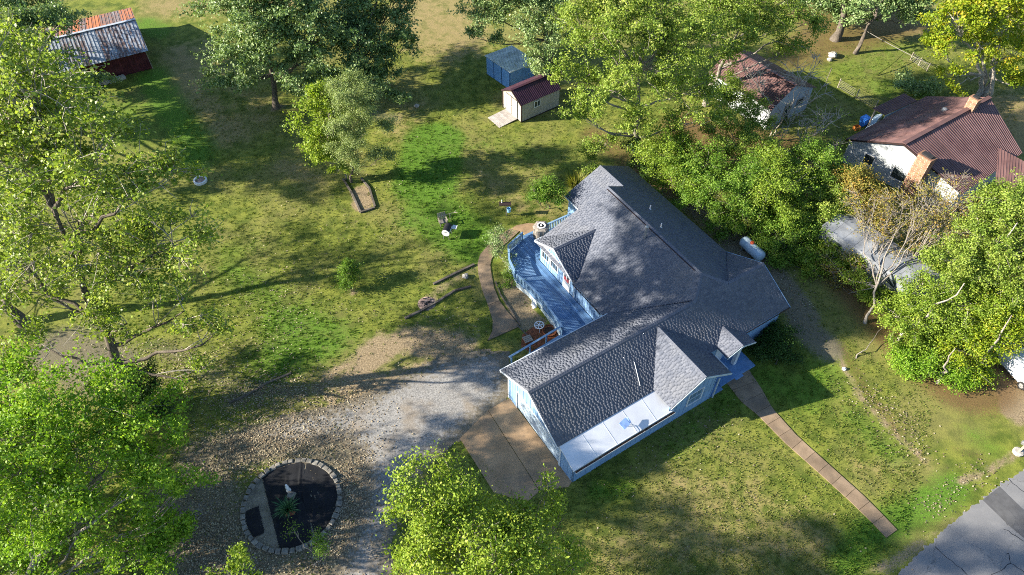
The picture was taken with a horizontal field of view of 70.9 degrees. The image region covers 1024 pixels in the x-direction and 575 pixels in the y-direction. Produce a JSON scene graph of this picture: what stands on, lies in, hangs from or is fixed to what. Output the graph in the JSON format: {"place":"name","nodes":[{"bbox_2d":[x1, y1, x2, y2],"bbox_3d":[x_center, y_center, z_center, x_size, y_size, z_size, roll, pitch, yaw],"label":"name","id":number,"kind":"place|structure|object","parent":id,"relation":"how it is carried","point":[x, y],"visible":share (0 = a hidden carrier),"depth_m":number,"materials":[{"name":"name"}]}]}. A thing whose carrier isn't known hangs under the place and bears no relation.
{"place":"outdoors","nodes":[
{"label":"outdoors","id":0,"kind":"place"},
{"bbox_2d":[42,7,152,90],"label":"red barn","id":1,"kind":"structure","parent":0,"point":[115,39],"depth_m":78.28,"materials":[{"name":"metal"}]},
{"bbox_2d":[251,349,509,574],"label":"driveway","id":2,"kind":"structure","parent":0,"point":[460,401],"depth_m":51.09,"materials":[{"name":"grey gravel"}]},
{"bbox_2d":[0,0,1023,574],"bbox_3d":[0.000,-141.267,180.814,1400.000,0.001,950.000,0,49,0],"label":"ground","id":3,"kind":"structure","parent":0,"point":[976,422],"depth_m":57.83,"materials":[{"name":"green plant"}]},
{"bbox_2d":[0,6,50,114],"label":"locust tree","id":4,"kind":"object","parent":3,"relation":"on","point":[26,26],"visible":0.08,"depth_m":64.92,"materials":[{"name":"green plant"}]},
{"bbox_2d":[1,4,78,138],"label":"elm tree","id":5,"kind":"object","parent":3,"relation":"on","point":[67,54],"visible":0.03,"depth_m":70.48,"materials":[{"name":"green plant"}]},
{"bbox_2d":[0,62,84,327],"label":"cottonwood tree","id":6,"kind":"object","parent":3,"relation":"on","point":[22,315],"visible":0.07,"depth_m":55.10,"materials":[{"name":"green plant"}]},
{"bbox_2d":[0,0,93,65],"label":"oak tree","id":7,"kind":"object","parent":3,"relation":"on","point":[44,8],"visible":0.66,"depth_m":70.15,"materials":[{"name":"green plant"}]},
{"bbox_2d":[30,75,110,130],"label":"brush shrub","id":8,"kind":"object","parent":3,"relation":"on","point":[90,96],"visible":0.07,"depth_m":71.44,"materials":[{"name":"green plant"}]},
{"bbox_2d":[68,70,122,89],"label":"bush","id":9,"kind":"object","parent":3,"relation":"on","point":[102,76],"visible":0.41,"depth_m":75.26,"materials":[{"name":"green plant"}]},
{"bbox_2d":[0,315,221,574],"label":"maple tree","id":10,"kind":"object","parent":3,"relation":"on","point":[44,521],"visible":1,"depth_m":38.33,"materials":[{"name":"green plant"}]},
{"bbox_2d":[0,7,235,413],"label":"cottonwood tree","id":11,"kind":"object","parent":3,"relation":"on","point":[43,123],"visible":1,"depth_m":40.48,"materials":[{"name":"green plant"}]},
{"bbox_2d":[115,356,179,431],"bbox_3d":[-25.631,7.148,49.633,4.165,5.780,3.570,-30,55,-23],"label":"ivy shrub","id":12,"kind":"object","parent":3,"relation":"on","point":[149,386],"visible":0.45,"depth_m":49.52,"materials":[{"name":"green plant"}]},
{"bbox_2d":[193,175,206,185],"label":"fire ring","id":13,"kind":"object","parent":3,"relation":"on","point":[200,181],"visible":0.88,"depth_m":67.75,"materials":[{"name":"white paint"}]},
{"bbox_2d":[179,497,226,528],"bbox_3d":[-20.203,14.664,46.726,3.054,0.001,2.287,0,49,0],"label":"gravel patch","id":14,"kind":"object","parent":3,"relation":"on","point":[212,502],"visible":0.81,"depth_m":47.03,"materials":[{"name":"grey gravel"}]},
{"bbox_2d":[200,541,262,574],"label":"sapling","id":15,"kind":"object","parent":3,"relation":"on","point":[237,553],"visible":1,"depth_m":39.24,"materials":[{"name":"green plant"}]},
{"bbox_2d":[229,372,291,402],"bbox_3d":[-18.499,7.330,52.979,4.755,0.100,0.310,-27,55,-21],"label":"landscape timber","id":16,"kind":"object","parent":3,"relation":"on","point":[257,388],"visible":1,"depth_m":52.90,"materials":[{"name":"wood"}]},
{"bbox_2d":[175,0,351,109],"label":"oak tree","id":17,"kind":"object","parent":3,"relation":"on","point":[273,18],"visible":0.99,"depth_m":69.69,"materials":[{"name":"green plant"}]},
{"bbox_2d":[240,458,342,554],"bbox_3d":[-14.406,14.146,47.045,6.600,0.335,6.584,0,49,0],"label":"ring bed","id":18,"kind":"object","parent":3,"relation":"on","point":[253,490],"visible":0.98,"depth_m":46.79,"materials":[{"name":"grey stone"}]},
{"bbox_2d":[245,506,263,536],"bbox_3d":[-16.570,15.086,46.245,1.008,0.056,2.039,-19,52,-16],"label":"ground cloth","id":19,"kind":"object","parent":18,"relation":"on","point":[253,520],"visible":1,"depth_m":46.28,"materials":[{"name":"black fabric"}]},
{"bbox_2d":[262,462,312,547],"bbox_3d":[-14.730,14.210,46.991,2.847,0.076,5.942,-12,50,-10],"label":"ground cloth","id":20,"kind":"object","parent":18,"relation":"on","point":[291,476],"visible":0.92,"depth_m":47.16,"materials":[{"name":"black fabric"}]},
{"bbox_2d":[271,495,299,517],"bbox_3d":[-14.630,14.170,46.482,2.083,0.833,1.808,0,49,0],"label":"yucca plant","id":21,"kind":"object","parent":20,"relation":"on","point":[284,508],"visible":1,"depth_m":46.53,"materials":[{"name":"green plant"}]},
{"bbox_2d":[286,491,295,499],"bbox_3d":[-14.518,13.654,47.310,0.480,0.250,0.440,9,50,8],"label":"stone block","id":22,"kind":"object","parent":20,"relation":"on","point":[290,494],"depth_m":47.21,"materials":[{"name":"stone"}]},
{"bbox_2d":[302,463,336,534],"bbox_3d":[-12.651,13.678,47.449,2.228,0.096,5.268,-20,52,-17],"label":"ground cloth","id":23,"kind":"object","parent":18,"relation":"on","point":[321,507],"visible":0.99,"depth_m":47.41,"materials":[{"name":"black fabric"}]},
{"bbox_2d":[283,517,332,566],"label":"weed sapling","id":24,"kind":"object","parent":3,"relation":"on","point":[318,541],"visible":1,"depth_m":43.12,"materials":[{"name":"green plant"}]},
{"bbox_2d":[279,75,356,180],"bbox_3d":[-17.145,-13.777,64.895,7.162,9.986,5.622,-28,55,-22],"label":"mulberry tree","id":25,"kind":"object","parent":3,"relation":"on","point":[317,102],"visible":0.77,"depth_m":63.51,"materials":[{"name":"green plant"}]},
{"bbox_2d":[333,257,365,291],"bbox_3d":[-13.143,-0.918,58.522,2.697,2.798,2.944,0,49,0],"label":"shrub","id":26,"kind":"object","parent":3,"relation":"on","point":[346,267],"visible":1,"depth_m":58.26,"materials":[{"name":"green plant"}]},
{"bbox_2d":[342,178,360,211],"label":"landscape timber","id":27,"kind":"object","parent":3,"relation":"on","point":[351,192],"visible":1,"depth_m":66.53,"materials":[{"name":"wood"}]},
{"bbox_2d":[320,64,402,182],"bbox_3d":[-12.845,-13.095,62.663,7.162,12.434,6.605,0,49,0],"label":"pear tree","id":28,"kind":"object","parent":3,"relation":"on","point":[361,113],"visible":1,"depth_m":60.29,"materials":[{"name":"green plant"}]},
{"bbox_2d":[301,0,422,107],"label":"oak tree","id":29,"kind":"object","parent":3,"relation":"on","point":[360,19],"visible":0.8,"depth_m":72.58,"materials":[{"name":"green plant"}]},
{"bbox_2d":[360,177,375,206],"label":"landscape timber","id":30,"kind":"object","parent":3,"relation":"on","point":[366,184],"visible":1,"depth_m":66.94,"materials":[{"name":"wood"}]},
{"bbox_2d":[418,297,435,310],"bbox_3d":[-6.896,1.245,58.136,1.500,0.213,1.519,0,49,0],"label":"rock","id":31,"kind":"object","parent":3,"relation":"on","point":[423,302],"visible":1,"depth_m":58.16,"materials":[{"name":"grey stone"}]},
{"bbox_2d":[404,285,470,319],"bbox_3d":[-6.030,1.066,58.325,6.143,0.160,0.522,-26,54,-21],"label":"landscape timber","id":32,"kind":"object","parent":3,"relation":"on","point":[437,301],"visible":1,"depth_m":58.23,"materials":[{"name":"brown wood"}]},
{"bbox_2d":[437,211,447,226],"bbox_3d":[-6.165,-6.059,63.862,0.790,1.053,0.737,-15,51,-13],"label":"garden chair","id":33,"kind":"object","parent":3,"relation":"on","point":[443,220],"visible":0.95,"depth_m":63.84,"materials":[{"name":"grey wood"}]},
{"bbox_2d":[442,223,457,238],"bbox_3d":[-5.433,-4.869,62.747,1.125,1.197,1.197,9,50,8],"label":"barrel smoker","id":34,"kind":"object","parent":3,"relation":"on","point":[447,228],"visible":1,"depth_m":62.37,"materials":[{"name":"black metal"}]},
{"bbox_2d":[433,263,474,284],"bbox_3d":[-4.851,-1.137,60.220,3.967,0.160,0.195,-27,54,-21],"label":"landscape timber","id":35,"kind":"object","parent":3,"relation":"on","point":[452,274],"visible":1,"depth_m":60.14,"materials":[{"name":"wood"}]},
{"bbox_2d":[372,439,601,574],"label":"front maple tree","id":36,"kind":"object","parent":3,"relation":"on","point":[520,553],"visible":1,"depth_m":28.06,"materials":[{"name":"green plant"}]},
{"bbox_2d":[478,222,520,276],"bbox_3d":[-1.043,-3.217,60.454,3.568,2.836,5.299,0,49,0],"label":"rose shrub","id":37,"kind":"object","parent":3,"relation":"on","point":[499,241],"visible":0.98,"depth_m":60.27,"materials":[{"name":"green plant"}]},
{"bbox_2d":[488,109,517,127],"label":"shed ramp","id":38,"kind":"structure","parent":3,"relation":"on","point":[502,118],"depth_m":74.22,"materials":[{"name":"grey wood"}]},
{"bbox_2d":[499,200,510,215],"bbox_3d":[-0.608,-7.085,64.239,1.060,1.820,0.450,0,49,0],"label":"bird feeder","id":39,"kind":"object","parent":3,"relation":"on","point":[508,209],"visible":1,"depth_m":63.92,"materials":[{"name":"brown wood"}]},
{"bbox_2d":[478,223,534,340],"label":"curved walk","id":40,"kind":"structure","parent":3,"relation":"on","point":[503,319],"depth_m":58.95,"materials":[{"name":"concrete"}]},
{"bbox_2d":[495,281,520,325],"bbox_3d":[-0.449,1.261,58.184,0.276,0.120,4.950,-18,52,-15],"label":"landscape timber","id":41,"kind":"object","parent":3,"relation":"on","point":[507,304],"visible":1,"depth_m":58.00,"materials":[{"name":"wood"}]},
{"bbox_2d":[484,45,533,86],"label":"storage shed","id":42,"kind":"structure","parent":3,"relation":"on","point":[506,67],"depth_m":77.74,"materials":[{"name":"blue metal"}]},
{"bbox_2d":[486,57,493,77],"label":"door panel","id":43,"kind":"structure","parent":42,"relation":"in","point":[490,70],"depth_m":78.49,"materials":[{"name":"blue metal"}]},
{"bbox_2d":[494,63,501,83],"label":"door panel","id":44,"kind":"structure","parent":42,"relation":"in","point":[497,69],"depth_m":77.90,"materials":[{"name":"blue metal"}]},
{"bbox_2d":[502,68,508,86],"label":"door panel","id":45,"kind":"structure","parent":42,"relation":"in","point":[505,74],"depth_m":77.21,"materials":[{"name":"blue metal"}]},
{"bbox_2d":[497,268,525,288],"bbox_3d":[0.047,-0.936,59.604,2.755,1.148,2.592,0,49,0],"label":"rose shrub","id":46,"kind":"object","parent":3,"relation":"on","point":[506,278],"visible":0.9,"depth_m":59.28,"materials":[{"name":"green plant"}]},
{"bbox_2d":[446,0,581,75],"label":"hackberry tree","id":47,"kind":"object","parent":3,"relation":"on","point":[498,14],"visible":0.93,"depth_m":72.51,"materials":[{"name":"green plant"}]},
{"bbox_2d":[460,398,570,499],"bbox_3d":[-0.043,11.588,49.377,4.829,0.110,7.907,-26,54,-21],"label":"garage apron","id":48,"kind":"object","parent":3,"relation":"on","point":[484,441],"visible":0.85,"depth_m":49.47,"materials":[{"name":"beige concrete"}]},
{"bbox_2d":[501,73,560,122],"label":"storage shed","id":49,"kind":"structure","parent":3,"relation":"on","point":[529,98],"depth_m":73.64,"materials":[{"name":"beige metal"}]},
{"bbox_2d":[506,92,511,113],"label":"door","id":50,"kind":"structure","parent":49,"relation":"in","point":[508,98],"depth_m":74.08,"materials":[{"name":"white paint"}]},
{"bbox_2d":[511,97,516,117],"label":"door","id":51,"kind":"structure","parent":49,"relation":"in","point":[514,102],"depth_m":73.57,"materials":[{"name":"white paint"}]},
{"bbox_2d":[521,326,558,351],"bbox_3d":[2.059,3.798,56.088,3.341,0.050,1.926,-28,55,-22],"label":"mulch bed","id":52,"kind":"object","parent":3,"relation":"on","point":[534,333],"visible":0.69,"depth_m":55.98,"materials":[{"name":"brown wood"}]},
{"bbox_2d":[522,335,532,343],"bbox_3d":[1.210,4.028,55.732,0.680,0.230,0.610,-19,52,-16],"label":"slatted box","id":53,"kind":"object","parent":52,"relation":"on","point":[527,339],"visible":1,"depth_m":55.63,"materials":[{"name":"wood"}]},
{"bbox_2d":[542,324,556,336],"bbox_3d":[2.920,3.391,56.280,1.160,0.230,1.148,0,49,0],"label":"round planter","id":54,"kind":"object","parent":52,"relation":"on","point":[547,328],"visible":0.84,"depth_m":56.28,"materials":[{"name":"wood"}]},
{"bbox_2d":[522,173,570,209],"bbox_3d":[2.929,-7.723,62.651,4.242,5.433,3.612,10,50,8],"label":"shrub","id":55,"kind":"object","parent":3,"relation":"on","point":[546,189],"visible":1,"depth_m":61.73,"materials":[{"name":"green plant"}]},
{"bbox_2d":[507,212,592,362],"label":"wooden deck","id":56,"kind":"structure","parent":3,"relation":"on","point":[563,310],"depth_m":58.34,"materials":[{"name":"blue paint"}]},
{"bbox_2d":[533,221,549,238],"bbox_3d":[2.493,-4.845,61.732,1.464,1.501,1.311,0,49,0],"label":"air conditioner","id":57,"kind":"object","parent":56,"relation":"on","point":[540,228],"visible":0.9,"depth_m":61.24,"materials":[{"name":"white paint"}]},
{"bbox_2d":[560,166,590,188],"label":"ornamental grass","id":58,"kind":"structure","parent":3,"relation":"on","point":[575,180],"depth_m":66.78,"materials":[{"name":"green plant"}]},
{"bbox_2d":[574,126,625,174],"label":"sapling","id":59,"kind":"object","parent":3,"relation":"on","point":[599,145],"visible":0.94,"depth_m":66.01,"materials":[{"name":"green plant"}]},
{"bbox_2d":[616,132,661,180],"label":"bush","id":60,"kind":"object","parent":3,"relation":"on","point":[634,162],"visible":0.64,"depth_m":66.97,"materials":[{"name":"green plant"}]},
{"bbox_2d":[500,165,789,481],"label":"blue house","id":61,"kind":"structure","parent":3,"relation":"on","point":[681,309],"depth_m":52.62,"materials":[{"name":"grey"}]},
{"bbox_2d":[518,394,559,460],"bbox_3d":[1.835,9.615,49.639,0.066,2.125,5.220,-26,54,-20],"label":"garage door","id":62,"kind":"structure","parent":61,"relation":"in","point":[522,406],"depth_m":49.69,"materials":[{"name":"paint"}]},
{"bbox_2d":[550,254,558,273],"bbox_3d":[3.440,-1.937,58.309,0.050,1.480,1.130,-26,54,-20],"label":"window","id":63,"kind":"structure","parent":61,"relation":"in","point":[552,264],"depth_m":58.57,"materials":[{"name":"white glass"}]},
{"bbox_2d":[562,273,570,292],"bbox_3d":[4.363,-0.549,57.597,0.120,2.130,0.950,-26,54,-20],"label":"deck door","id":64,"kind":"structure","parent":61,"relation":"in","point":[566,283],"depth_m":57.75,"materials":[{"name":"white wood"}]},
{"bbox_2d":[685,386,704,406],"bbox_3d":[12.842,7.661,50.419,1.430,1.530,0.050,-26,54,-20],"label":"window","id":65,"kind":"structure","parent":61,"relation":"in","point":[699,391],"depth_m":50.42,"materials":[{"name":"blue glass"}]},
{"bbox_2d":[538,0,758,165],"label":"walnut tree","id":66,"kind":"object","parent":3,"relation":"on","point":[628,11],"visible":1,"depth_m":59.34,"materials":[{"name":"green plant"}]},
{"bbox_2d":[619,120,711,196],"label":"tree","id":67,"kind":"object","parent":3,"relation":"on","point":[652,150],"visible":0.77,"depth_m":63.87,"materials":[{"name":"green plant"}]},
{"bbox_2d":[658,130,742,232],"bbox_3d":[16.884,-9.115,63.250,7.453,6.394,9.700,-9,50,-8],"label":"tree","id":68,"kind":"object","parent":3,"relation":"on","point":[702,193],"visible":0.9,"depth_m":62.33,"materials":[{"name":"green plant"}]},
{"bbox_2d":[690,61,791,173],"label":"tree","id":69,"kind":"object","parent":3,"relation":"on","point":[745,134],"visible":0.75,"depth_m":65.41,"materials":[{"name":"green plant"}]},
{"bbox_2d":[699,143,783,244],"bbox_3d":[19.936,-8.214,62.451,7.379,6.400,8.238,0,49,0],"label":"tree","id":70,"kind":"object","parent":3,"relation":"on","point":[739,185],"visible":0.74,"depth_m":61.23,"materials":[{"name":"green plant"}]},
{"bbox_2d":[739,236,764,260],"bbox_3d":[20.439,-3.276,61.228,0.999,1.420,2.586,-23,53,-18],"label":"propane tank","id":71,"kind":"object","parent":3,"relation":"on","point":[747,244],"visible":0.97,"depth_m":60.78,"materials":[{"name":"metal"}]},
{"bbox_2d":[671,0,833,106],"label":"walnut tree","id":72,"kind":"object","parent":3,"relation":"on","point":[762,23],"visible":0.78,"depth_m":66.47,"materials":[{"name":"green plant"}]},
{"bbox_2d":[709,50,816,127],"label":"outbuilding","id":73,"kind":"structure","parent":3,"relation":"on","point":[772,90],"depth_m":72.72,"materials":[{"name":"red metal"}]},
{"bbox_2d":[780,103,792,121],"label":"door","id":74,"kind":"structure","parent":73,"relation":"in","point":[785,110],"depth_m":73.22,"materials":[{"name":"grey glass"}]},
{"bbox_2d":[743,316,807,367],"bbox_3d":[20.047,3.754,54.837,5.344,2.293,5.320,0,49,0],"label":"shrub","id":75,"kind":"object","parent":3,"relation":"on","point":[775,336],"visible":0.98,"depth_m":54.43,"materials":[{"name":"green plant"}]},
{"bbox_2d":[742,137,821,234],"bbox_3d":[22.751,-8.193,62.183,7.021,6.725,9.355,0,49,0],"label":"tree","id":76,"kind":"object","parent":3,"relation":"on","point":[779,203],"visible":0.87,"depth_m":60.70,"materials":[{"name":"green plant"}]},
{"bbox_2d":[730,51,835,136],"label":"dead tree","id":77,"kind":"object","parent":3,"relation":"on","point":[791,75],"visible":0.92,"depth_m":66.80,"materials":[{"name":"wood"}]},
{"bbox_2d":[752,95,817,156],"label":"dead tree","id":78,"kind":"object","parent":3,"relation":"on","point":[799,121],"visible":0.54,"depth_m":66.52,"materials":[{"name":"brown plant"}]},
{"bbox_2d":[743,200,839,271],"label":"tree","id":79,"kind":"object","parent":3,"relation":"on","point":[778,260],"visible":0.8,"depth_m":60.48,"materials":[{"name":"green plant"}]},
{"bbox_2d":[761,129,861,213],"bbox_3d":[26.392,-9.523,63.876,8.464,6.004,8.529,-25,54,-20],"label":"tree","id":80,"kind":"object","parent":3,"relation":"on","point":[825,156],"visible":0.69,"depth_m":63.13,"materials":[{"name":"green plant"}]},
{"bbox_2d":[727,370,896,537],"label":"front walk","id":81,"kind":"structure","parent":3,"relation":"on","point":[747,388],"depth_m":49.77,"materials":[{"name":"concrete"}]},
{"bbox_2d":[777,104,852,171],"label":"dead tree","id":82,"kind":"object","parent":3,"relation":"on","point":[822,128],"visible":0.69,"depth_m":65.78,"materials":[{"name":"brown plant"}]},
{"bbox_2d":[786,236,853,285],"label":"thicket tree","id":83,"kind":"object","parent":3,"relation":"on","point":[811,269],"visible":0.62,"depth_m":59.84,"materials":[{"name":"green plant"}]},
{"bbox_2d":[792,180,864,254],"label":"tree","id":84,"kind":"object","parent":3,"relation":"on","point":[833,206],"visible":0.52,"depth_m":61.06,"materials":[{"name":"green plant"}]},
{"bbox_2d":[799,0,871,42],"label":"oak tree","id":85,"kind":"object","parent":3,"relation":"on","point":[840,16],"visible":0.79,"depth_m":83.01,"materials":[{"name":"green plant"}]},
{"bbox_2d":[837,79,878,106],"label":"wire fence","id":86,"kind":"object","parent":3,"relation":"on","point":[856,95],"visible":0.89,"depth_m":76.26,"materials":[{"name":"grey metal"}]},
{"bbox_2d":[823,157,896,230],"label":"tree","id":87,"kind":"object","parent":3,"relation":"on","point":[864,178],"visible":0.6,"depth_m":61.15,"materials":[{"name":"plant"}]},
{"bbox_2d":[755,234,965,330],"bbox_3d":[28.668,-2.192,59.569,15.580,4.550,9.078,36,58,27],"label":"thicket tree","id":88,"kind":"object","parent":3,"relation":"on","point":[880,291],"visible":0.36,"depth_m":57.72,"materials":[{"name":"green plant"}]},
{"bbox_2d":[859,114,870,126],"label":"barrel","id":89,"kind":"object","parent":3,"relation":"on","point":[864,120],"visible":1,"depth_m":72.92,"materials":[{"name":"blue plastic"}]},
{"bbox_2d":[865,114,882,128],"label":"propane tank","id":90,"kind":"object","parent":3,"relation":"on","point":[876,118],"visible":0.39,"depth_m":73.61,"materials":[{"name":"metal"}]},
{"bbox_2d":[818,212,951,312],"bbox_3d":[30.254,-1.956,59.064,3.100,2.980,10.311,-30,56,-23],"label":"house trailer","id":91,"kind":"object","parent":3,"relation":"on","point":[843,235],"visible":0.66,"depth_m":58.35,"materials":[{"name":"white metal"}]},
{"bbox_2d":[842,0,938,54],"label":"oak tree","id":92,"kind":"object","parent":3,"relation":"on","point":[908,9],"visible":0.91,"depth_m":79.72,"materials":[{"name":"green plant"}]},
{"bbox_2d":[863,29,957,76],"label":"cable","id":93,"kind":"object","parent":92,"relation":"attached to","point":[903,51],"visible":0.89,"depth_m":80.57,"materials":[{"name":"grey metal"}]},
{"bbox_2d":[807,173,978,323],"bbox_3d":[30.229,-4.289,57.977,10.883,9.030,9.726,-27,54,-21],"label":"birch tree","id":94,"kind":"object","parent":3,"relation":"on","point":[912,216],"visible":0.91,"depth_m":57.18,"materials":[{"name":"grey plant"}]},
{"bbox_2d":[889,65,946,95],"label":"garden shrub","id":95,"kind":"object","parent":3,"relation":"on","point":[909,84],"visible":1,"depth_m":75.95,"materials":[{"name":"green plant"}]},
{"bbox_2d":[842,94,1023,212],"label":"neighbour house","id":96,"kind":"structure","parent":3,"relation":"on","point":[925,136],"depth_m":65.97,"materials":[{"name":"red metal"}]},
{"bbox_2d":[861,152,875,166],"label":"window","id":97,"kind":"structure","parent":96,"relation":"in","point":[870,159],"depth_m":67.58,"materials":[{"name":"black glass"}]},
{"bbox_2d":[889,163,905,182],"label":"window","id":98,"kind":"structure","parent":96,"relation":"in","point":[895,174],"depth_m":66.41,"materials":[{"name":"black glass"}]},
{"bbox_2d":[889,167,977,248],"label":"dead tree","id":99,"kind":"object","parent":3,"relation":"on","point":[966,181],"visible":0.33,"depth_m":60.62,"materials":[{"name":"wood"}]},
{"bbox_2d":[867,259,1023,368],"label":"maple tree","id":100,"kind":"object","parent":3,"relation":"on","point":[934,320],"visible":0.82,"depth_m":53.59,"materials":[{"name":"green plant"}]},
{"bbox_2d":[884,335,1009,396],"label":"hedge tree","id":101,"kind":"object","parent":3,"relation":"on","point":[910,362],"visible":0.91,"depth_m":52.89,"materials":[{"name":"green plant"}]},
{"bbox_2d":[911,167,1023,315],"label":"maple tree","id":102,"kind":"object","parent":3,"relation":"on","point":[1000,245],"visible":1,"depth_m":52.60,"materials":[{"name":"green plant"}]},
{"bbox_2d":[914,0,1023,96],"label":"autumn maple tree","id":103,"kind":"object","parent":3,"relation":"on","point":[972,32],"visible":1,"depth_m":69.99,"materials":[{"name":"yellow plant"}]},
{"bbox_2d":[929,286,1023,394],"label":"hedge tree","id":104,"kind":"object","parent":3,"relation":"on","point":[1009,331],"visible":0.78,"depth_m":52.36,"materials":[{"name":"green plant"}]},
{"bbox_2d":[993,341,1023,389],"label":"parked car","id":105,"kind":"object","parent":3,"relation":"on","point":[1014,368],"visible":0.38,"depth_m":53.06,"materials":[{"name":"silver metal"}]},
{"bbox_2d":[84,113,1002,574],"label":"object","id":106,"kind":"object","parent":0,"point":[228,537],"depth_m":49.52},
{"bbox_2d":[898,469,1023,574],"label":"road","id":107,"kind":"structure","parent":0,"point":[985,536],"depth_m":45.46,"materials":[{"name":"grey asphalt"}]},
{"bbox_2d":[1012,440,1023,456],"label":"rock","id":108,"kind":"object","parent":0,"point":[1018,451],"visible":1,"depth_m":49.33,"materials":[{"name":"white stone"}]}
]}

